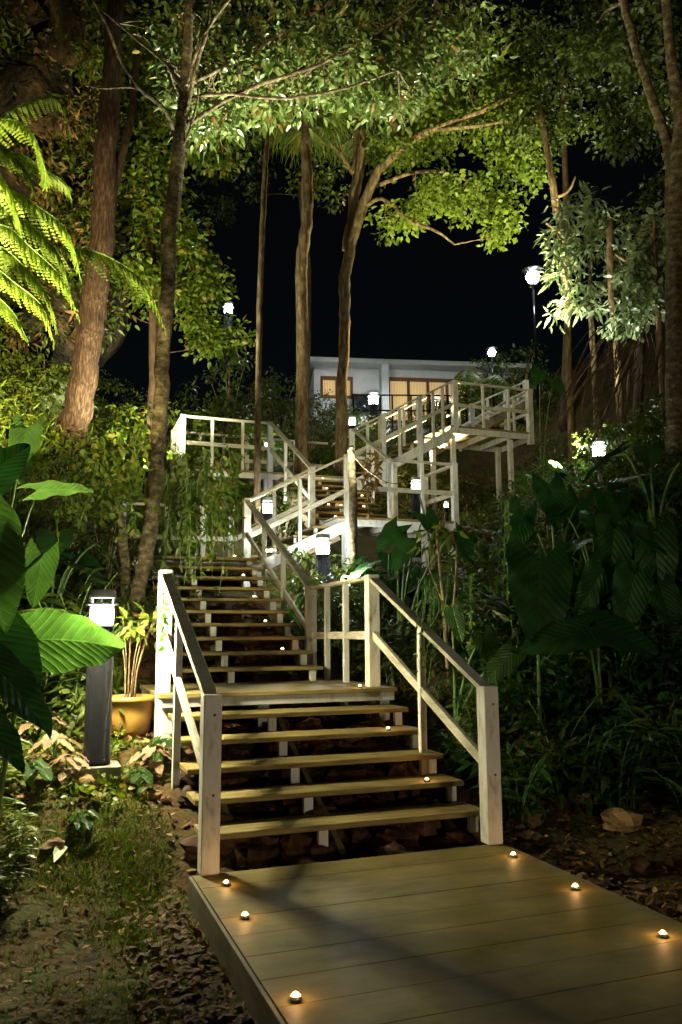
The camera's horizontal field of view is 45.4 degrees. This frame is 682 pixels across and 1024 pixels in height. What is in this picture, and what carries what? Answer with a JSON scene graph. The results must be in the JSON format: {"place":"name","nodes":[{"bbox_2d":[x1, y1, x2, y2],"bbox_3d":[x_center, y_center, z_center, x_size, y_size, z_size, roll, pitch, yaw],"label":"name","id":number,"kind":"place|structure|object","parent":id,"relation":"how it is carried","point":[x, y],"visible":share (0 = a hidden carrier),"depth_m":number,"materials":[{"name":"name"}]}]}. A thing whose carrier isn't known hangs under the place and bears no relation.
{"place":"outdoors","nodes":[
{"label":"outdoors","id":0,"kind":"place"},
{"bbox_2d":[0,321,681,1023],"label":"ground","id":1,"kind":"structure","parent":0,"point":[474,463],"depth_m":6.54,"materials":[{"name":"soil"}]},
{"bbox_2d":[0,443,51,774],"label":"elephant ear plant","id":2,"kind":"object","parent":1,"relation":"on","point":[21,696],"visible":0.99,"depth_m":4.62,"materials":[{"name":"green plant"}]},
{"bbox_2d":[0,826,55,910],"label":"ginger plant","id":3,"kind":"object","parent":1,"relation":"on","point":[12,873],"visible":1,"depth_m":5.21,"materials":[{"name":"green plant"}]},
{"bbox_2d":[0,494,58,637],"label":"elephant ear plant","id":4,"kind":"object","parent":1,"relation":"on","point":[33,569],"visible":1,"depth_m":4.54,"materials":[{"name":"green plant"}]},
{"bbox_2d":[0,359,62,430],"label":"leafy shrub","id":5,"kind":"object","parent":1,"relation":"on","point":[27,387],"visible":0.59,"depth_m":17.14,"materials":[{"name":"green plant"}]},
{"bbox_2d":[3,473,94,574],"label":"leafy shrub","id":6,"kind":"object","parent":1,"relation":"on","point":[37,524],"visible":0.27,"depth_m":11.81,"materials":[{"name":"green plant"}]},
{"bbox_2d":[8,414,93,537],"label":"elephant ear plant","id":7,"kind":"object","parent":1,"relation":"on","point":[21,432],"visible":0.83,"depth_m":6.17,"materials":[{"name":"green plant"}]},
{"bbox_2d":[0,607,125,815],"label":"elephant ear plant","id":8,"kind":"object","parent":1,"relation":"on","point":[68,642],"visible":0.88,"depth_m":6.24,"materials":[{"name":"green plant"}]},
{"bbox_2d":[0,493,129,746],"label":"hillside undergrowth","id":9,"kind":"object","parent":1,"relation":"on","point":[69,717],"visible":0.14,"depth_m":7.96,"materials":[{"name":"green plant"}]},
{"bbox_2d":[0,0,135,384],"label":"rock cliff","id":10,"kind":"structure","parent":1,"relation":"on","point":[26,79],"depth_m":18.70,"materials":[{"name":"green plant"}]},
{"bbox_2d":[0,0,131,359],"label":"cliff foliage","id":11,"kind":"object","parent":10,"relation":"attached to","point":[72,220],"visible":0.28,"depth_m":18.70,"materials":[{"name":"green plant"}]},
{"bbox_2d":[23,527,120,608],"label":"elephant ear plant","id":12,"kind":"object","parent":1,"relation":"on","point":[46,539],"visible":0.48,"depth_m":10.61,"materials":[{"name":"green plant"}]},
{"bbox_2d":[17,567,132,674],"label":"ginger plant","id":13,"kind":"object","parent":1,"relation":"on","point":[85,587],"visible":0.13,"depth_m":9.31,"materials":[{"name":"green plant"}]},
{"bbox_2d":[5,700,148,811],"bbox_3d":[-2.453,2.123,7.286,1.329,0.760,2.523,3,-9,-20],"label":"creeping groundcover","id":14,"kind":"object","parent":1,"relation":"on","point":[36,738],"visible":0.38,"depth_m":6.59,"materials":[{"name":"green plant"}]},
{"bbox_2d":[0,96,166,345],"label":"tree fern","id":15,"kind":"object","parent":1,"relation":"on","point":[11,197],"visible":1,"depth_m":7.12,"materials":[{"name":"green plant"}]},
{"bbox_2d":[73,590,120,783],"bbox_3d":[-2.047,1.453,6.912,0.373,1.585,0.373,3,-9,-20],"label":"bollard lamp","id":16,"kind":"object","parent":1,"relation":"on","point":[98,718],"visible":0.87,"depth_m":6.80,"materials":[{"name":"metal"}]},
{"bbox_2d":[20,0,183,474],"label":"broad tree","id":17,"kind":"object","parent":1,"relation":"on","point":[77,411],"visible":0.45,"depth_m":16.94,"materials":[{"name":"brown plant"}]},
{"bbox_2d":[0,735,211,1023],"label":"grass","id":18,"kind":"structure","parent":1,"relation":"on","point":[122,872],"depth_m":5.51,"materials":[{"name":"green plant"}]},
{"bbox_2d":[58,510,160,606],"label":"leafy shrub","id":19,"kind":"object","parent":1,"relation":"on","point":[104,558],"visible":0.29,"depth_m":12.23,"materials":[{"name":"green plant"}]},
{"bbox_2d":[0,327,250,585],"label":"hillside undergrowth","id":20,"kind":"object","parent":1,"relation":"on","point":[28,423],"visible":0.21,"depth_m":16.28,"materials":[{"name":"green plant"}]},
{"bbox_2d":[109,602,157,738],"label":"potted plant","id":21,"kind":"object","parent":1,"relation":"on","point":[135,719],"visible":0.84,"depth_m":7.68,"materials":[{"name":"beige plant"}]},
{"bbox_2d":[96,399,216,492],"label":"leafy shrub","id":22,"kind":"object","parent":1,"relation":"on","point":[137,417],"visible":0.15,"depth_m":18.86,"materials":[{"name":"green plant"}]},
{"bbox_2d":[115,564,207,647],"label":"leafy shrub","id":23,"kind":"object","parent":1,"relation":"on","point":[147,606],"visible":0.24,"depth_m":10.65,"materials":[{"name":"green plant"}]},
{"bbox_2d":[91,8,273,451],"bbox_3d":[-3.673,-5.955,18.998,4.470,11.216,3.896,3,-9,-20],"label":"background tree","id":24,"kind":"object","parent":1,"relation":"on","point":[195,285],"visible":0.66,"depth_m":18.92,"materials":[{"name":"green plant"}]},
{"bbox_2d":[120,557,261,597],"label":"landing platform","id":25,"kind":"structure","parent":1,"relation":"on","point":[257,563],"depth_m":12.83,"materials":[{"name":"brown wood"}]},
{"bbox_2d":[241,498,312,629],"bbox_3d":[-1.019,0.803,12.243,0.125,2.588,3.549,3,-9,-20],"label":"stair railing","id":26,"kind":"object","parent":25,"relation":"attached to","point":[248,507],"visible":0.7,"depth_m":12.51,"materials":[{"name":"white wood"}]},
{"bbox_2d":[171,347,292,454],"bbox_3d":[-2.973,-2.878,21.725,3.439,3.138,3.485,2,-9,-12],"label":"leafy shrub","id":27,"kind":"object","parent":1,"relation":"on","point":[228,402],"visible":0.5,"depth_m":21.64,"materials":[{"name":"green plant"}]},
{"bbox_2d":[150,555,322,682],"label":"staircase","id":28,"kind":"structure","parent":1,"relation":"on","point":[298,655],"depth_m":10.57,"materials":[{"name":"brown wood"}]},
{"bbox_2d":[172,466,343,506],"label":"landing platform","id":29,"kind":"structure","parent":1,"relation":"on","point":[246,475],"depth_m":18.26,"materials":[{"name":"brown wood"}]},
{"bbox_2d":[170,414,272,494],"bbox_3d":[-2.761,-1.153,18.613,2.065,1.652,1.565,3,-9,-20],"label":"stair railing","id":30,"kind":"object","parent":29,"relation":"attached to","point":[178,429],"visible":0.77,"depth_m":18.09,"materials":[{"name":"white wood"}]},
{"bbox_2d":[356,430,454,485],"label":"staircase","id":31,"kind":"structure","parent":29,"relation":"on","point":[409,451],"depth_m":19.71,"materials":[{"name":"brown wood"}]},
{"bbox_2d":[349,381,452,482],"bbox_3d":[1.479,-1.803,19.509,2.736,3.032,0.115,3,-9,-20],"label":"stair railing","id":32,"kind":"object","parent":31,"relation":"attached to","point":[417,423],"visible":0.77,"depth_m":19.54,"materials":[{"name":"white wood"}]},
{"bbox_2d":[242,101,291,541],"bbox_3d":[-1.611,-4.086,17.072,1.122,9.932,1.358,-8,-12,43],"label":"thin palm","id":33,"kind":"object","parent":1,"relation":"on","point":[257,467],"visible":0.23,"depth_m":17.45,"materials":[{"name":"beige plant"}]},
{"bbox_2d":[140,680,396,746],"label":"landing platform","id":34,"kind":"structure","parent":1,"relation":"on","point":[261,695],"depth_m":7.98,"materials":[{"name":"brown wood"}]},
{"bbox_2d":[305,576,364,682],"bbox_3d":[-0.051,1.680,9.472,0.125,1.752,2.052,3,-9,-20],"label":"stair railing","id":35,"kind":"object","parent":34,"relation":"attached to","point":[312,635],"visible":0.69,"depth_m":9.78,"materials":[{"name":"white wood"}]},
{"bbox_2d":[184,126,352,426],"bbox_3d":[-2.045,-7.154,24.469,5.786,9.693,2.879,0,-9,-2],"label":"background tree","id":36,"kind":"object","parent":1,"relation":"on","point":[232,218],"visible":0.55,"depth_m":24.93,"materials":[{"name":"green plant"}]},
{"bbox_2d":[157,401,381,671],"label":"hillside undergrowth","id":37,"kind":"object","parent":1,"relation":"on","point":[335,600],"visible":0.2,"depth_m":12.44,"materials":[{"name":"green plant"}]},
{"bbox_2d":[238,366,322,443],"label":"leafy shrub","id":38,"kind":"object","parent":1,"relation":"on","point":[287,405],"visible":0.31,"depth_m":22.48,"materials":[{"name":"green plant"}]},
{"bbox_2d":[251,520,344,573],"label":"staircase","id":39,"kind":"structure","parent":1,"relation":"on","point":[335,531],"depth_m":14.40,"materials":[{"name":"white wood"}]},
{"bbox_2d":[269,422,314,527],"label":"stair railing","id":40,"kind":"object","parent":39,"relation":"attached to","point":[310,494],"visible":0.88,"depth_m":16.47,"materials":[{"name":"white wood"}]},
{"bbox_2d":[251,454,349,566],"bbox_3d":[-0.708,-0.071,14.369,1.872,2.052,0.110,3,-9,-20],"label":"stair railing","id":41,"kind":"object","parent":39,"relation":"attached to","point":[301,511],"visible":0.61,"depth_m":14.46,"materials":[{"name":"white wood"}]},
{"bbox_2d":[115,600,481,872],"bbox_3d":[-0.959,1.999,9.105,2.610,2.373,6.966,3,-9,-20],"label":"stone rubble","id":42,"kind":"object","parent":1,"relation":"on","point":[260,852],"visible":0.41,"depth_m":7.01,"materials":[{"name":"brown stone"}]},
{"bbox_2d":[85,0,519,644],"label":"slim tree","id":43,"kind":"object","parent":1,"relation":"on","point":[371,78],"visible":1,"depth_m":12.00,"materials":[{"name":"green plant"}]},
{"bbox_2d":[54,423,160,545],"bbox_3d":[-2.929,-0.309,9.980,1.386,1.437,0.782,-1,-9,3],"label":"hanging vine","id":44,"kind":"object","parent":43,"relation":"hanging from","point":[134,443],"visible":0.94,"depth_m":9.91,"materials":[{"name":"green plant"}]},
{"bbox_2d":[156,452,217,580],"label":"hanging vine","id":45,"kind":"object","parent":43,"relation":"hanging from","point":[174,518],"visible":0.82,"depth_m":9.92,"materials":[{"name":"green plant"}]},
{"bbox_2d":[179,444,245,592],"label":"hanging vine","id":46,"kind":"object","parent":43,"relation":"hanging from","point":[229,494],"visible":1,"depth_m":9.58,"materials":[{"name":"green plant"}]},
{"bbox_2d":[274,398,334,464],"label":"leafy shrub","id":47,"kind":"object","parent":1,"relation":"on","point":[314,458],"visible":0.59,"depth_m":21.47,"materials":[{"name":"green plant"}]},
{"bbox_2d":[262,81,364,525],"bbox_3d":[-0.845,-4.655,18.341,2.873,10.130,2.529,6,-11,-37],"label":"fan palm","id":48,"kind":"object","parent":1,"relation":"on","point":[302,138],"visible":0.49,"depth_m":18.91,"materials":[{"name":"beige plant"}]},
{"bbox_2d":[168,705,479,862],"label":"staircase","id":49,"kind":"structure","parent":1,"relation":"on","point":[308,791],"depth_m":6.69,"materials":[{"name":"brown wood"}]},
{"bbox_2d":[364,574,502,844],"bbox_3d":[0.728,1.570,7.351,0.125,2.172,2.439,3,-9,-20],"label":"stair railing","id":50,"kind":"object","parent":49,"relation":"attached to","point":[485,753],"visible":0.89,"depth_m":6.86,"materials":[{"name":"white wood"}]},
{"bbox_2d":[278,477,386,527],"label":"staircase","id":51,"kind":"structure","parent":1,"relation":"on","point":[321,492],"depth_m":17.26,"materials":[{"name":"brown wood"}]},
{"bbox_2d":[0,597,681,1023],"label":"leaf litter","id":52,"kind":"object","parent":1,"relation":"on","point":[122,903],"visible":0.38,"depth_m":5.53,"materials":[{"name":"brown plant"}]},
{"bbox_2d":[310,91,396,447],"bbox_3d":[0.379,-5.519,20.656,2.742,10.276,2.773,3,-9,-20],"label":"fan palm","id":53,"kind":"object","parent":1,"relation":"on","point":[351,148],"visible":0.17,"depth_m":21.85,"materials":[{"name":"green plant"}]},
{"bbox_2d":[310,402,436,481],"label":"hillside undergrowth","id":54,"kind":"object","parent":1,"relation":"on","point":[373,438],"visible":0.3,"depth_m":24.06,"materials":[{"name":"green plant"}]},
{"bbox_2d":[347,445,413,599],"bbox_3d":[0.673,0.341,13.376,1.139,2.893,0.448,-2,-9,9],"label":"dead trunk","id":55,"kind":"object","parent":1,"relation":"on","point":[353,502],"visible":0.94,"depth_m":13.45,"materials":[{"name":"brown wood"}]},
{"bbox_2d":[345,551,415,618],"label":"elephant ear plant","id":56,"kind":"object","parent":1,"relation":"on","point":[384,559],"visible":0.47,"depth_m":12.72,"materials":[{"name":"green plant"}]},
{"bbox_2d":[315,516,460,585],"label":"landing platform","id":57,"kind":"structure","parent":1,"relation":"on","point":[371,527],"depth_m":15.13,"materials":[{"name":"white wood"}]},
{"bbox_2d":[355,456,458,531],"bbox_3d":[0.976,-0.235,15.759,2.175,1.332,1.380,3,-9,-20],"label":"stair railing","id":58,"kind":"object","parent":57,"relation":"on","point":[423,491],"visible":0.68,"depth_m":15.38,"materials":[{"name":"white wood"}]},
{"bbox_2d":[121,821,681,1023],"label":"stone rubble","id":59,"kind":"object","parent":1,"relation":"on","point":[216,1009],"visible":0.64,"depth_m":4.34,"materials":[{"name":"brown stone"}]},
{"bbox_2d":[309,357,531,437],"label":"house","id":60,"kind":"structure","parent":1,"relation":"on","point":[397,376],"depth_m":27.11,"materials":[{"name":"white paint"}]},
{"bbox_2d":[389,377,468,423],"bbox_3d":[2.911,-3.696,27.310,2.730,1.580,0.152,1,-9,-6],"label":"window","id":61,"kind":"structure","parent":60,"relation":"in","point":[413,386],"depth_m":27.33,"materials":[{"name":"yellow glass"}]},
{"bbox_2d":[375,506,474,678],"bbox_3d":[1.053,0.959,10.222,0.841,2.249,1.032,6,-10,-34],"label":"elephant ear plant","id":62,"kind":"object","parent":1,"relation":"on","point":[391,533],"visible":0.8,"depth_m":10.37,"materials":[{"name":"green plant"}]},
{"bbox_2d":[188,844,681,1023],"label":"deck walkway","id":63,"kind":"structure","parent":1,"relation":"on","point":[489,934],"depth_m":4.16,"materials":[{"name":"brown wood"}]},
{"bbox_2d":[154,570,221,875],"bbox_3d":[-1.280,1.471,6.618,0.125,2.172,2.439,3,-9,-20],"label":"stair railing","id":64,"kind":"object","parent":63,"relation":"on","point":[207,744],"visible":0.9,"depth_m":5.97,"materials":[{"name":"white wood"}]},
{"bbox_2d":[406,520,468,705],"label":"plant","id":65,"kind":"object","parent":1,"relation":"on","point":[449,541],"visible":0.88,"depth_m":8.79,"materials":[{"name":"green plant"}]},
{"bbox_2d":[336,437,545,573],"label":"hillside undergrowth","id":66,"kind":"object","parent":1,"relation":"on","point":[468,502],"visible":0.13,"depth_m":21.80,"materials":[{"name":"green plant"}]},
{"bbox_2d":[324,19,569,511],"bbox_3d":[2.717,-5.738,20.014,5.963,12.155,3.825,-4,-9,20],"label":"spreading tree","id":67,"kind":"object","parent":1,"relation":"on","point":[446,121],"visible":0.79,"depth_m":19.84,"materials":[{"name":"green plant"}]},
{"bbox_2d":[358,0,572,431],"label":"background tree","id":68,"kind":"object","parent":1,"relation":"on","point":[566,185],"visible":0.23,"depth_m":24.91,"materials":[{"name":"green plant"}]},
{"bbox_2d":[397,368,553,441],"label":"palm","id":69,"kind":"object","parent":1,"relation":"on","point":[459,375],"visible":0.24,"depth_m":25.25,"materials":[{"name":"green plant"}]},
{"bbox_2d":[430,425,528,509],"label":"landing platform","id":70,"kind":"structure","parent":1,"relation":"on","point":[498,442],"depth_m":20.97,"materials":[{"name":"white wood"}]},
{"bbox_2d":[450,380,534,444],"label":"stair railing","id":71,"kind":"object","parent":70,"relation":"attached to","point":[528,411],"visible":0.99,"depth_m":20.62,"materials":[{"name":"white wood"}]},
{"bbox_2d":[441,596,526,725],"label":"elephant ear plant","id":72,"kind":"object","parent":1,"relation":"on","point":[503,661],"visible":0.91,"depth_m":7.97,"materials":[{"name":"green plant"}]},
{"bbox_2d":[437,578,565,678],"bbox_3d":[1.765,1.271,8.862,1.237,1.160,1.407,3,-9,-21],"label":"ginger plant","id":73,"kind":"object","parent":1,"relation":"on","point":[514,636],"visible":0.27,"depth_m":8.73,"materials":[{"name":"green plant"}]},
{"bbox_2d":[340,400,681,717],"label":"hillside undergrowth","id":74,"kind":"object","parent":1,"relation":"on","point":[411,663],"visible":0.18,"depth_m":11.03,"materials":[{"name":"green plant"}]},
{"bbox_2d":[476,339,560,417],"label":"leafy shrub","id":75,"kind":"object","parent":1,"relation":"on","point":[514,382],"visible":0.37,"depth_m":26.49,"materials":[{"name":"green plant"}]},
{"bbox_2d":[454,742,587,827],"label":"ginger plant","id":76,"kind":"object","parent":1,"relation":"on","point":[508,804],"visible":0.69,"depth_m":6.88,"materials":[{"name":"green plant"}]},
{"bbox_2d":[473,659,585,741],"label":"ginger plant","id":77,"kind":"object","parent":1,"relation":"on","point":[515,688],"visible":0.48,"depth_m":7.81,"materials":[{"name":"green plant"}]},
{"bbox_2d":[506,532,572,751],"bbox_3d":[1.889,1.209,7.660,0.667,2.101,0.318,1,-9,-10],"label":"elephant ear plant","id":78,"kind":"object","parent":1,"relation":"on","point":[539,590],"visible":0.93,"depth_m":7.68,"materials":[{"name":"green plant"}]},
{"bbox_2d":[498,693,619,792],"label":"ginger plant","id":79,"kind":"object","parent":1,"relation":"on","point":[536,739],"visible":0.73,"depth_m":7.29,"materials":[{"name":"green plant"}]},
{"bbox_2d":[439,452,681,819],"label":"hillside undergrowth","id":80,"kind":"object","parent":1,"relation":"on","point":[567,713],"visible":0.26,"depth_m":7.71,"materials":[{"name":"green plant"}]},
{"bbox_2d":[505,470,622,564],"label":"elephant ear plant","id":81,"kind":"object","parent":1,"relation":"on","point":[554,498],"visible":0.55,"depth_m":9.97,"materials":[{"name":"green plant"}]},
{"bbox_2d":[494,0,662,480],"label":"leaning tree","id":82,"kind":"object","parent":1,"relation":"on","point":[611,116],"visible":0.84,"depth_m":18.35,"materials":[{"name":"green plant"}]},
{"bbox_2d":[533,180,630,445],"bbox_3d":[4.519,-3.160,15.263,1.665,6.428,1.680,3,-9,-20],"label":"slender tree","id":83,"kind":"object","parent":1,"relation":"on","point":[588,309],"visible":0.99,"depth_m":15.46,"materials":[{"name":"green plant"}]},
{"bbox_2d":[527,723,649,808],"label":"ginger plant","id":84,"kind":"object","parent":1,"relation":"on","point":[597,779],"visible":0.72,"depth_m":6.92,"materials":[{"name":"green plant"}]},
{"bbox_2d":[515,607,662,740],"bbox_3d":[2.281,1.504,7.531,1.379,1.258,0.435,0,-9,-2],"label":"elephant ear plant","id":85,"kind":"object","parent":1,"relation":"on","point":[563,636],"visible":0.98,"depth_m":7.52,"materials":[{"name":"green plant"}]},
{"bbox_2d":[525,504,666,608],"bbox_3d":[2.816,0.590,9.224,1.393,1.358,1.494,0,-9,-4],"label":"elephant ear plant","id":86,"kind":"object","parent":1,"relation":"on","point":[596,525],"visible":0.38,"depth_m":8.83,"materials":[{"name":"green plant"}]},
{"bbox_2d":[521,0,681,186],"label":"background tree","id":87,"kind":"object","parent":1,"relation":"on","point":[640,18],"visible":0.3,"depth_m":20.59,"materials":[{"name":"green plant"}]},
{"bbox_2d":[539,0,681,472],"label":"rough tree","id":88,"kind":"object","parent":1,"relation":"on","point":[630,57],"visible":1,"depth_m":12.49,"materials":[{"name":"green plant"}]},
{"bbox_2d":[606,220,625,461],"bbox_3d":[5.075,-2.771,14.826,0.463,5.190,0.445,3,-9,-20],"label":"broken trunk","id":89,"kind":"object","parent":1,"relation":"on","point":[610,253],"visible":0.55,"depth_m":14.94,"materials":[{"name":"beige plant"}]},
{"bbox_2d":[563,384,676,511],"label":"hillside undergrowth","id":90,"kind":"object","parent":1,"relation":"on","point":[649,417],"visible":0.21,"depth_m":13.16,"materials":[{"name":"green plant"}]},
{"bbox_2d":[600,807,643,833],"bbox_3d":[2.298,2.555,6.715,0.228,0.237,0.354,10,-13,-49],"label":"rock","id":91,"kind":"object","parent":1,"relation":"on","point":[620,819],"visible":0.8,"depth_m":6.65,"materials":[{"name":"brown stone"}]},
{"bbox_2d":[563,621,681,705],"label":"ginger plant","id":92,"kind":"object","parent":1,"relation":"on","point":[620,682],"visible":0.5,"depth_m":7.94,"materials":[{"name":"green plant"}]},
{"bbox_2d":[564,724,681,809],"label":"ginger plant","id":93,"kind":"object","parent":1,"relation":"on","point":[641,761],"visible":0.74,"depth_m":6.82,"materials":[{"name":"green plant"}]},
{"bbox_2d":[583,165,665,425],"bbox_3d":[8.371,-5.734,22.392,2.781,7.490,3.785,3,-9,-20],"label":"background tree","id":94,"kind":"object","parent":1,"relation":"on","point":[643,206],"visible":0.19,"depth_m":22.72,"materials":[{"name":"green plant"}]},
{"bbox_2d":[584,418,664,491],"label":"leafy shrub","id":95,"kind":"object","parent":1,"relation":"on","point":[613,474],"visible":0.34,"depth_m":12.33,"materials":[{"name":"green plant"}]},
{"bbox_2d":[574,506,681,635],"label":"elephant ear plant","id":96,"kind":"object","parent":1,"relation":"on","point":[606,571],"visible":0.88,"depth_m":8.58,"materials":[{"name":"green plant"}]},
{"bbox_2d":[597,200,666,439],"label":"tree","id":97,"kind":"object","parent":1,"relation":"on","point":[634,283],"visible":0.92,"depth_m":13.52,"materials":[{"name":"green plant"}]},
{"bbox_2d":[582,439,681,531],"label":"elephant ear plant","id":98,"kind":"object","parent":1,"relation":"on","point":[648,456],"visible":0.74,"depth_m":9.95,"materials":[{"name":"green plant"}]},
{"bbox_2d":[589,688,681,787],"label":"ginger plant","id":99,"kind":"object","parent":1,"relation":"on","point":[611,691],"visible":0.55,"depth_m":7.00,"materials":[{"name":"green plant"}]},
{"bbox_2d":[627,728,681,818],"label":"ginger plant","id":100,"kind":"object","parent":1,"relation":"on","point":[669,765],"visible":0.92,"depth_m":6.68,"materials":[{"name":"green plant"}]},
{"bbox_2d":[95,0,681,427],"label":"sky","id":101,"kind":"structure","parent":0,"point":[427,297],"materials":[{"name":"black"}]},
{"bbox_2d":[517,321,665,493],"bbox_3d":[4.211,-1.414,13.353,2.550,4.098,2.781,-4,-9,25],"label":"root mass","id":102,"kind":"object","parent":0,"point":[627,358],"visible":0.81,"depth_m":13.27,"materials":[{"name":"beige plant"}]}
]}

